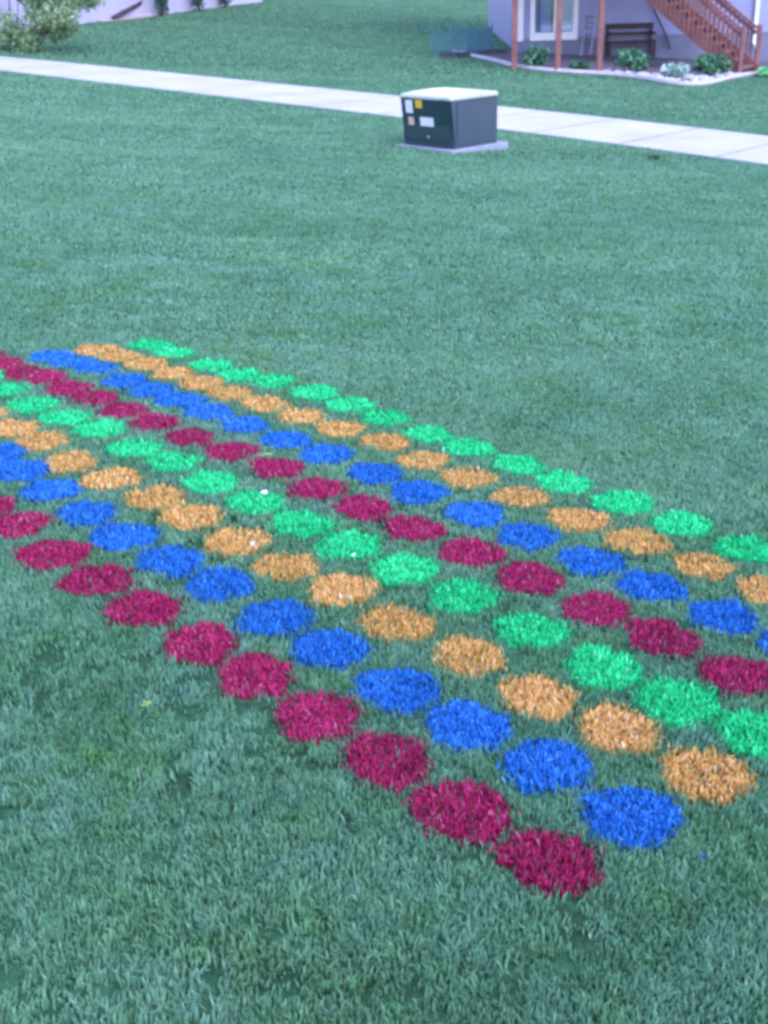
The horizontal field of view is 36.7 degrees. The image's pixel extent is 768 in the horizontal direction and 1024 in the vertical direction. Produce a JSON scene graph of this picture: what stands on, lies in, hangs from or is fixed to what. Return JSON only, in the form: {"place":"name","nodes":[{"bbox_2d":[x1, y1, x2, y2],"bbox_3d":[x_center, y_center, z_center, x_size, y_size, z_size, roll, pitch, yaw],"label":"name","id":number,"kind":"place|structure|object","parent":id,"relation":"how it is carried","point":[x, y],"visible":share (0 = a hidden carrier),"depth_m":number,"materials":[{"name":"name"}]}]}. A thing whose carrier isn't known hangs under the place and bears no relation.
{"place":"outdoors","nodes":[
{"label":"outdoors","id":0,"kind":"place"},
{"bbox_2d":[0,0,767,1023],"bbox_3d":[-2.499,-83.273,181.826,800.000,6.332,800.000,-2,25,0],"label":"ground","id":1,"kind":"structure","parent":0,"point":[212,974],"depth_m":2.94,"materials":[{"name":"green plant"}]},
{"bbox_2d":[0,457,52,483],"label":"painted dot","id":2,"kind":"object","parent":1,"relation":"on","point":[15,469],"visible":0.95,"depth_m":4.27,"materials":[{"name":"blue paint"}]},
{"bbox_2d":[0,510,58,541],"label":"painted dot","id":3,"kind":"object","parent":1,"relation":"on","point":[29,525],"visible":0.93,"depth_m":3.83,"materials":[{"name":"red paint"}]},
{"bbox_2d":[0,395,62,415],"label":"painted dot","id":4,"kind":"object","parent":1,"relation":"on","point":[41,404],"visible":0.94,"depth_m":4.97,"materials":[{"name":"green paint"}]},
{"bbox_2d":[14,429,72,454],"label":"painted dot","id":5,"kind":"object","parent":1,"relation":"on","point":[43,441],"visible":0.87,"depth_m":4.56,"materials":[{"name":"orange paint"}]},
{"bbox_2d":[14,477,87,504],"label":"painted dot","id":6,"kind":"object","parent":1,"relation":"on","point":[46,489],"visible":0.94,"depth_m":4.11,"materials":[{"name":"blue paint"}]},
{"bbox_2d":[0,0,105,53],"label":"flowering shrub","id":7,"kind":"object","parent":1,"relation":"on","point":[48,17],"visible":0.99,"depth_m":26.77,"materials":[{"name":"green plant"}]},
{"bbox_2d":[10,537,98,574],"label":"painted dot","id":8,"kind":"object","parent":1,"relation":"on","point":[65,554],"visible":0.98,"depth_m":3.63,"materials":[{"name":"red paint"}]},
{"bbox_2d":[36,447,98,474],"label":"painted dot","id":9,"kind":"object","parent":1,"relation":"on","point":[63,460],"visible":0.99,"depth_m":4.37,"materials":[{"name":"orange paint"}]},
{"bbox_2d":[51,498,122,529],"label":"painted dot","id":10,"kind":"object","parent":1,"relation":"on","point":[93,513],"visible":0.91,"depth_m":3.93,"materials":[{"name":"blue paint"}]},
{"bbox_2d":[47,561,137,599],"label":"painted dot","id":11,"kind":"object","parent":1,"relation":"on","point":[93,580],"visible":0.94,"depth_m":3.47,"materials":[{"name":"red paint"}]},
{"bbox_2d":[70,417,126,439],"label":"painted dot","id":12,"kind":"object","parent":1,"relation":"on","point":[102,428],"visible":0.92,"depth_m":4.71,"materials":[{"name":"green paint"}]},
{"bbox_2d":[76,465,145,492],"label":"painted dot","id":13,"kind":"object","parent":1,"relation":"on","point":[102,480],"visible":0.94,"depth_m":4.22,"materials":[{"name":"orange paint"}]},
{"bbox_2d":[84,520,166,553],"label":"painted dot","id":14,"kind":"object","parent":1,"relation":"on","point":[108,537],"visible":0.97,"depth_m":3.77,"materials":[{"name":"blue paint"}]},
{"bbox_2d":[0,0,261,30],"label":"house","id":15,"kind":"structure","parent":1,"relation":"on","point":[109,9],"depth_m":36.59,"materials":[{"name":"grey plastic"}]},
{"bbox_2d":[104,437,165,460],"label":"painted dot","id":16,"kind":"object","parent":1,"relation":"on","point":[137,447],"visible":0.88,"depth_m":4.54,"materials":[{"name":"green paint"}]},
{"bbox_2d":[98,586,186,629],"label":"painted dot","id":17,"kind":"object","parent":1,"relation":"on","point":[147,606],"visible":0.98,"depth_m":3.32,"materials":[{"name":"red paint"}]},
{"bbox_2d":[125,411,182,433],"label":"painted dot","id":18,"kind":"object","parent":1,"relation":"on","point":[144,421],"visible":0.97,"depth_m":4.82,"materials":[{"name":"red paint"}]},
{"bbox_2d":[122,482,190,513],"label":"painted dot","id":19,"kind":"object","parent":1,"relation":"on","point":[162,496],"visible":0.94,"depth_m":4.08,"materials":[{"name":"orange paint"}]},
{"bbox_2d":[132,541,207,579],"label":"painted dot","id":20,"kind":"object","parent":1,"relation":"on","point":[180,564],"visible":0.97,"depth_m":3.61,"materials":[{"name":"blue paint"}]},
{"bbox_2d":[142,449,203,474],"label":"painted dot","id":21,"kind":"object","parent":1,"relation":"on","point":[172,461],"visible":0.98,"depth_m":4.41,"materials":[{"name":"green paint"}]},
{"bbox_2d":[163,426,217,448],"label":"painted dot","id":22,"kind":"object","parent":1,"relation":"on","point":[197,436],"visible":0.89,"depth_m":4.66,"materials":[{"name":"red paint"}]},
{"bbox_2d":[157,502,225,532],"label":"painted dot","id":23,"kind":"object","parent":1,"relation":"on","point":[190,516],"visible":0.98,"depth_m":3.94,"materials":[{"name":"orange paint"}]},
{"bbox_2d":[158,617,240,669],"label":"painted dot","id":24,"kind":"object","parent":1,"relation":"on","point":[183,644],"visible":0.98,"depth_m":3.15,"materials":[{"name":"red paint"}]},
{"bbox_2d":[179,401,235,422],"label":"painted dot","id":25,"kind":"object","parent":1,"relation":"on","point":[209,411],"visible":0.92,"depth_m":4.97,"materials":[{"name":"blue paint"}]},
{"bbox_2d":[179,469,240,496],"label":"painted dot","id":26,"kind":"object","parent":1,"relation":"on","point":[212,482],"visible":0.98,"depth_m":4.23,"materials":[{"name":"green paint"}]},
{"bbox_2d":[179,565,259,608],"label":"painted dot","id":27,"kind":"object","parent":1,"relation":"on","point":[213,583],"visible":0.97,"depth_m":3.48,"materials":[{"name":"blue paint"}]},
{"bbox_2d":[200,438,264,464],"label":"painted dot","id":28,"kind":"object","parent":1,"relation":"on","point":[231,452],"visible":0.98,"depth_m":4.53,"materials":[{"name":"red paint"}]},
{"bbox_2d":[201,525,276,558],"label":"painted dot","id":29,"kind":"object","parent":1,"relation":"on","point":[220,540],"visible":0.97,"depth_m":3.76,"materials":[{"name":"orange paint"}]},
{"bbox_2d":[218,415,271,435],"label":"painted dot","id":30,"kind":"object","parent":1,"relation":"on","point":[247,424],"visible":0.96,"depth_m":4.83,"materials":[{"name":"blue paint"}]},
{"bbox_2d":[223,487,285,518],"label":"painted dot","id":31,"kind":"object","parent":1,"relation":"on","point":[258,502],"visible":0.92,"depth_m":4.07,"materials":[{"name":"green paint"}]},
{"bbox_2d":[211,648,301,701],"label":"painted dot","id":32,"kind":"object","parent":1,"relation":"on","point":[260,670],"visible":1,"depth_m":3.01,"materials":[{"name":"red paint"}]},
{"bbox_2d":[231,595,317,639],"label":"painted dot","id":33,"kind":"object","parent":1,"relation":"on","point":[278,615],"visible":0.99,"depth_m":3.30,"materials":[{"name":"blue paint"}]},
{"bbox_2d":[243,454,309,482],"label":"painted dot","id":34,"kind":"object","parent":1,"relation":"on","point":[282,467],"visible":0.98,"depth_m":4.38,"materials":[{"name":"red paint"}]},
{"bbox_2d":[248,550,322,585],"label":"painted dot","id":35,"kind":"object","parent":1,"relation":"on","point":[301,566],"visible":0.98,"depth_m":3.61,"materials":[{"name":"orange paint"}]},
{"bbox_2d":[258,429,312,450],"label":"painted dot","id":36,"kind":"object","parent":1,"relation":"on","point":[283,439],"visible":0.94,"depth_m":4.68,"materials":[{"name":"blue paint"}]},
{"bbox_2d":[268,507,342,540],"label":"painted dot","id":37,"kind":"object","parent":1,"relation":"on","point":[306,521],"visible":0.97,"depth_m":3.92,"materials":[{"name":"green paint"}]},
{"bbox_2d":[284,475,350,502],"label":"painted dot","id":38,"kind":"object","parent":1,"relation":"on","point":[304,489],"visible":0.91,"depth_m":4.21,"materials":[{"name":"red paint"}]},
{"bbox_2d":[272,688,366,746],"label":"painted dot","id":39,"kind":"object","parent":1,"relation":"on","point":[338,721],"visible":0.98,"depth_m":2.84,"materials":[{"name":"red paint"}]},
{"bbox_2d":[296,442,355,465],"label":"painted dot","id":40,"kind":"object","parent":1,"relation":"on","point":[316,454],"visible":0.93,"depth_m":4.54,"materials":[{"name":"blue paint"}]},
{"bbox_2d":[286,627,378,673],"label":"painted dot","id":41,"kind":"object","parent":1,"relation":"on","point":[320,646],"visible":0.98,"depth_m":3.15,"materials":[{"name":"blue paint"}]},
{"bbox_2d":[313,419,368,439],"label":"painted dot","id":42,"kind":"object","parent":1,"relation":"on","point":[344,428],"visible":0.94,"depth_m":4.84,"materials":[{"name":"orange paint"}]},
{"bbox_2d":[303,569,381,610],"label":"painted dot","id":43,"kind":"object","parent":1,"relation":"on","point":[350,590],"visible":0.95,"depth_m":3.47,"materials":[{"name":"orange paint"}]},
{"bbox_2d":[309,527,382,562],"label":"painted dot","id":44,"kind":"object","parent":1,"relation":"on","point":[348,543],"visible":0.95,"depth_m":3.77,"materials":[{"name":"green paint"}]},
{"bbox_2d":[330,490,396,523],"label":"painted dot","id":45,"kind":"object","parent":1,"relation":"on","point":[361,506],"visible":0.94,"depth_m":4.05,"materials":[{"name":"red paint"}]},
{"bbox_2d":[345,461,403,487],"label":"painted dot","id":46,"kind":"object","parent":1,"relation":"on","point":[372,472],"visible":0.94,"depth_m":4.37,"materials":[{"name":"blue paint"}]},
{"bbox_2d":[356,431,414,454],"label":"painted dot","id":47,"kind":"object","parent":1,"relation":"on","point":[384,441],"visible":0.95,"depth_m":4.70,"materials":[{"name":"orange paint"}]},
{"bbox_2d":[336,727,436,799],"bbox_3d":[-0.001,0.581,2.687,0.247,0.049,0.261,-2,25,0],"label":"painted dot","id":48,"kind":"object","parent":1,"relation":"on","point":[407,753],"visible":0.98,"depth_m":2.69,"materials":[{"name":"red paint"}]},
{"bbox_2d":[359,406,413,428],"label":"painted dot","id":49,"kind":"object","parent":1,"relation":"on","point":[386,417],"visible":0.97,"depth_m":4.98,"materials":[{"name":"green paint"}]},
{"bbox_2d":[354,598,439,645],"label":"painted dot","id":50,"kind":"object","parent":1,"relation":"on","point":[400,617],"visible":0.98,"depth_m":3.30,"materials":[{"name":"orange paint"}]},
{"bbox_2d":[348,659,447,718],"bbox_3d":[0.035,0.456,2.977,0.256,0.052,0.266,-2,25,0],"label":"painted dot","id":51,"kind":"object","parent":1,"relation":"on","point":[385,692],"visible":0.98,"depth_m":2.98,"materials":[{"name":"blue paint"}]},
{"bbox_2d":[366,549,443,588],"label":"painted dot","id":52,"kind":"object","parent":1,"relation":"on","point":[402,568],"visible":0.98,"depth_m":3.63,"materials":[{"name":"green paint"}]},
{"bbox_2d":[380,510,448,544],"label":"painted dot","id":53,"kind":"object","parent":1,"relation":"on","point":[397,527],"visible":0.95,"depth_m":3.91,"materials":[{"name":"red paint"}]},
{"bbox_2d":[387,478,451,506],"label":"painted dot","id":54,"kind":"object","parent":1,"relation":"on","point":[413,492],"visible":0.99,"depth_m":4.21,"materials":[{"name":"blue paint"}]},
{"bbox_2d":[392,448,452,472],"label":"painted dot","id":55,"kind":"object","parent":1,"relation":"on","point":[425,460],"visible":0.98,"depth_m":4.52,"materials":[{"name":"orange paint"}]},
{"bbox_2d":[399,423,456,445],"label":"painted dot","id":56,"kind":"object","parent":1,"relation":"on","point":[435,434],"visible":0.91,"depth_m":4.80,"materials":[{"name":"green paint"}]},
{"bbox_2d":[395,140,507,153],"bbox_3d":[0.902,-4.870,15.501,1.100,0.140,1.060,-23,32,-38],"label":"concrete pad","id":57,"kind":"object","parent":1,"relation":"on","point":[499,145],"visible":0.36,"depth_m":15.16,"materials":[{"name":"grey concrete"}]},
{"bbox_2d":[399,87,497,148],"bbox_3d":[0.849,-5.216,15.290,0.918,0.660,0.946,-23,32,-38],"label":"transformer box","id":58,"kind":"object","parent":57,"relation":"on","point":[451,118],"visible":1,"depth_m":15.01,"materials":[{"name":"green metal"}]},
{"bbox_2d":[401,98,452,143],"bbox_3d":[0.554,-5.093,15.045,0.078,0.521,0.870,-23,32,-38],"label":"panel","id":59,"kind":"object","parent":58,"relation":"in","point":[437,110],"depth_m":14.98,"materials":[{"name":"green metal"}]},
{"bbox_2d":[399,772,522,850],"bbox_3d":[0.167,0.651,2.536,0.269,0.052,0.251,-2,25,0],"label":"painted dot","id":60,"kind":"object","parent":1,"relation":"on","point":[447,823],"visible":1,"depth_m":2.52,"materials":[{"name":"red paint"}]},
{"bbox_2d":[431,23,492,54],"bbox_3d":[2.351,-12.907,31.628,0.550,0.831,2.822,18,31,36],"label":"wire fence","id":61,"kind":"object","parent":1,"relation":"on","point":[485,42],"visible":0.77,"depth_m":31.31,"materials":[{"name":"metal"}]},
{"bbox_2d":[426,576,503,617],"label":"painted dot","id":62,"kind":"object","parent":1,"relation":"on","point":[446,596],"visible":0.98,"depth_m":3.46,"materials":[{"name":"green paint"}]},
{"bbox_2d":[435,463,502,491],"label":"painted dot","id":63,"kind":"object","parent":1,"relation":"on","point":[466,477],"visible":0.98,"depth_m":4.37,"materials":[{"name":"orange paint"}]},
{"bbox_2d":[422,696,516,755],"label":"painted dot","id":64,"kind":"object","parent":1,"relation":"on","point":[460,722],"visible":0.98,"depth_m":2.83,"materials":[{"name":"blue paint"}]},
{"bbox_2d":[431,632,508,681],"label":"painted dot","id":65,"kind":"object","parent":1,"relation":"on","point":[467,660],"visible":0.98,"depth_m":3.14,"materials":[{"name":"orange paint"}]},
{"bbox_2d":[440,436,499,458],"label":"painted dot","id":66,"kind":"object","parent":1,"relation":"on","point":[469,446],"visible":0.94,"depth_m":4.67,"materials":[{"name":"green paint"}]},
{"bbox_2d":[435,535,512,570],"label":"painted dot","id":67,"kind":"object","parent":1,"relation":"on","point":[479,552],"visible":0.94,"depth_m":3.75,"materials":[{"name":"red paint"}]},
{"bbox_2d":[442,498,507,531],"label":"painted dot","id":68,"kind":"object","parent":1,"relation":"on","point":[478,514],"visible":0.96,"depth_m":4.05,"materials":[{"name":"blue paint"}]},
{"bbox_2d":[490,453,548,477],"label":"painted dot","id":69,"kind":"object","parent":1,"relation":"on","point":[525,465],"visible":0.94,"depth_m":4.51,"materials":[{"name":"green paint"}]},
{"bbox_2d":[489,484,554,510],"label":"painted dot","id":70,"kind":"object","parent":1,"relation":"on","point":[529,498],"visible":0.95,"depth_m":4.21,"materials":[{"name":"orange paint"}]},
{"bbox_2d":[494,520,563,554],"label":"painted dot","id":71,"kind":"object","parent":1,"relation":"on","point":[533,536],"visible":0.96,"depth_m":3.89,"materials":[{"name":"blue paint"}]},
{"bbox_2d":[492,559,567,598],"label":"painted dot","id":72,"kind":"object","parent":1,"relation":"on","point":[538,577],"visible":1,"depth_m":3.60,"materials":[{"name":"red paint"}]},
{"bbox_2d":[491,609,574,653],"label":"painted dot","id":73,"kind":"object","parent":1,"relation":"on","point":[550,633],"visible":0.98,"depth_m":3.29,"materials":[{"name":"green paint"}]},
{"bbox_2d":[491,670,584,724],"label":"painted dot","id":74,"kind":"object","parent":1,"relation":"on","point":[538,698],"visible":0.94,"depth_m":2.97,"materials":[{"name":"orange paint"}]},
{"bbox_2d":[496,735,594,798],"bbox_3d":[0.379,0.590,2.693,0.236,0.053,0.238,-2,25,0],"label":"painted dot","id":75,"kind":"object","parent":1,"relation":"on","point":[554,763],"visible":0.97,"depth_m":2.69,"materials":[{"name":"blue paint"}]},
{"bbox_2d":[486,823,605,900],"bbox_3d":[0.341,0.721,2.389,0.262,0.050,0.231,-2,25,0],"label":"painted dot","id":76,"kind":"object","parent":1,"relation":"on","point":[566,853],"visible":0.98,"depth_m":2.39,"materials":[{"name":"red paint"}]},
{"bbox_2d":[511,0,604,72],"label":"wooden deck","id":77,"kind":"structure","parent":1,"relation":"on","point":[600,35],"depth_m":27.39,"materials":[{"name":"brown wood"}]},
{"bbox_2d":[533,468,596,497],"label":"painted dot","id":78,"kind":"object","parent":1,"relation":"on","point":[568,483],"visible":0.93,"depth_m":4.35,"materials":[{"name":"green paint"}]},
{"bbox_2d":[544,505,615,533],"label":"painted dot","id":79,"kind":"object","parent":1,"relation":"on","point":[570,518],"visible":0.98,"depth_m":4.04,"materials":[{"name":"orange paint"}]},
{"bbox_2d":[552,544,627,578],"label":"painted dot","id":80,"kind":"object","parent":1,"relation":"on","point":[584,560],"visible":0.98,"depth_m":3.72,"materials":[{"name":"blue paint"}]},
{"bbox_2d":[556,587,635,630],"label":"painted dot","id":81,"kind":"object","parent":1,"relation":"on","point":[592,608],"visible":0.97,"depth_m":3.42,"materials":[{"name":"red paint"}]},
{"bbox_2d":[561,641,647,693],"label":"painted dot","id":82,"kind":"object","parent":1,"relation":"on","point":[583,656],"visible":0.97,"depth_m":3.11,"materials":[{"name":"green paint"}]},
{"bbox_2d":[452,49,758,86],"bbox_3d":[7.807,-10.914,28.503,11.786,0.833,7.146,-2,25,0],"label":"bed edging","id":83,"kind":"object","parent":1,"relation":"on","point":[630,75],"visible":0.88,"depth_m":27.39,"materials":[{"name":"concrete"}]},
{"bbox_2d":[460,48,767,81],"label":"gravel bed","id":84,"kind":"object","parent":1,"relation":"on","point":[655,65],"visible":0.31,"depth_m":30.74,"materials":[{"name":"grey gravel"}]},
{"bbox_2d":[605,22,656,57],"bbox_3d":[6.822,-13.042,32.033,1.320,0.882,0.576,-2,25,0],"label":"garden bench","id":85,"kind":"object","parent":84,"relation":"on","point":[651,32],"visible":0.96,"depth_m":32.07,"materials":[{"name":"brown wood"}]},
{"bbox_2d":[574,698,663,758],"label":"painted dot","id":86,"kind":"object","parent":1,"relation":"on","point":[619,732],"visible":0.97,"depth_m":2.84,"materials":[{"name":"orange paint"}]},
{"bbox_2d":[589,488,659,517],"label":"painted dot","id":87,"kind":"object","parent":1,"relation":"on","point":[628,501],"visible":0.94,"depth_m":4.20,"materials":[{"name":"green paint"}]},
{"bbox_2d":[488,0,767,61],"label":"house","id":88,"kind":"structure","parent":1,"relation":"on","point":[537,22],"depth_m":32.23,"materials":[{"name":"white plastic"}]},
{"bbox_2d":[530,0,578,40],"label":"patio door","id":89,"kind":"structure","parent":88,"relation":"in","point":[540,10],"depth_m":32.18,"materials":[{"name":"white glass"}]},
{"bbox_2d":[574,781,690,855],"bbox_3d":[0.542,0.667,2.526,0.268,0.057,0.248,-2,25,0],"label":"painted dot","id":90,"kind":"object","parent":1,"relation":"on","point":[660,816],"visible":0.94,"depth_m":2.53,"materials":[{"name":"blue paint"}]},
{"bbox_2d":[596,526,674,559],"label":"painted dot","id":91,"kind":"object","parent":1,"relation":"on","point":[622,539],"visible":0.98,"depth_m":3.89,"materials":[{"name":"orange paint"}]},
{"bbox_2d":[611,566,691,606],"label":"painted dot","id":92,"kind":"object","parent":1,"relation":"on","point":[643,585],"visible":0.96,"depth_m":3.57,"materials":[{"name":"blue paint"}]},
{"bbox_2d":[622,615,708,662],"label":"painted dot","id":93,"kind":"object","parent":1,"relation":"on","point":[653,635],"visible":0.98,"depth_m":3.28,"materials":[{"name":"red paint"}]},
{"bbox_2d":[630,671,727,733],"bbox_3d":[0.756,0.490,2.970,0.247,0.049,0.275,-2,25,0],"label":"painted dot","id":94,"kind":"object","parent":1,"relation":"on","point":[673,706],"visible":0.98,"depth_m":2.97,"materials":[{"name":"green paint"}]},
{"bbox_2d":[645,508,714,538],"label":"painted dot","id":95,"kind":"object","parent":1,"relation":"on","point":[676,523],"visible":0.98,"depth_m":4.04,"materials":[{"name":"green paint"}]},
{"bbox_2d":[666,548,739,582],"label":"painted dot","id":96,"kind":"object","parent":1,"relation":"on","point":[713,568],"visible":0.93,"depth_m":3.72,"materials":[{"name":"orange paint"}]},
{"bbox_2d":[646,0,762,72],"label":"staircase","id":97,"kind":"structure","parent":1,"relation":"on","point":[696,27],"depth_m":28.62,"materials":[{"name":"brown wood"}]},
{"bbox_2d":[655,745,759,807],"bbox_3d":[0.750,0.607,2.686,0.248,0.057,0.223,-2,25,0],"label":"painted dot","id":98,"kind":"object","parent":1,"relation":"on","point":[690,783],"visible":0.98,"depth_m":2.68,"materials":[{"name":"orange paint"}]},
{"bbox_2d":[685,597,764,642],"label":"painted dot","id":99,"kind":"object","parent":1,"relation":"on","point":[732,616],"visible":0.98,"depth_m":3.40,"materials":[{"name":"blue paint"}]},
{"bbox_2d":[692,651,767,701],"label":"painted dot","id":100,"kind":"object","parent":1,"relation":"on","point":[722,673],"visible":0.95,"depth_m":3.10,"materials":[{"name":"red paint"}]},
{"bbox_2d":[710,704,767,763],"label":"painted dot","id":101,"kind":"object","parent":1,"relation":"on","point":[736,723],"visible":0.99,"depth_m":2.86,"materials":[{"name":"green paint"}]},
{"bbox_2d":[710,531,767,565],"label":"painted dot","id":102,"kind":"object","parent":1,"relation":"on","point":[753,548],"visible":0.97,"depth_m":3.87,"materials":[{"name":"green paint"}]},
{"bbox_2d":[732,571,767,609],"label":"painted dot","id":103,"kind":"object","parent":1,"relation":"on","point":[759,595],"visible":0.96,"depth_m":3.60,"materials":[{"name":"orange paint"}]},
{"bbox_2d":[0,56,767,164],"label":"path","id":104,"kind":"structure","parent":0,"point":[709,143],"depth_m":19.74,"materials":[{"name":"concrete"}]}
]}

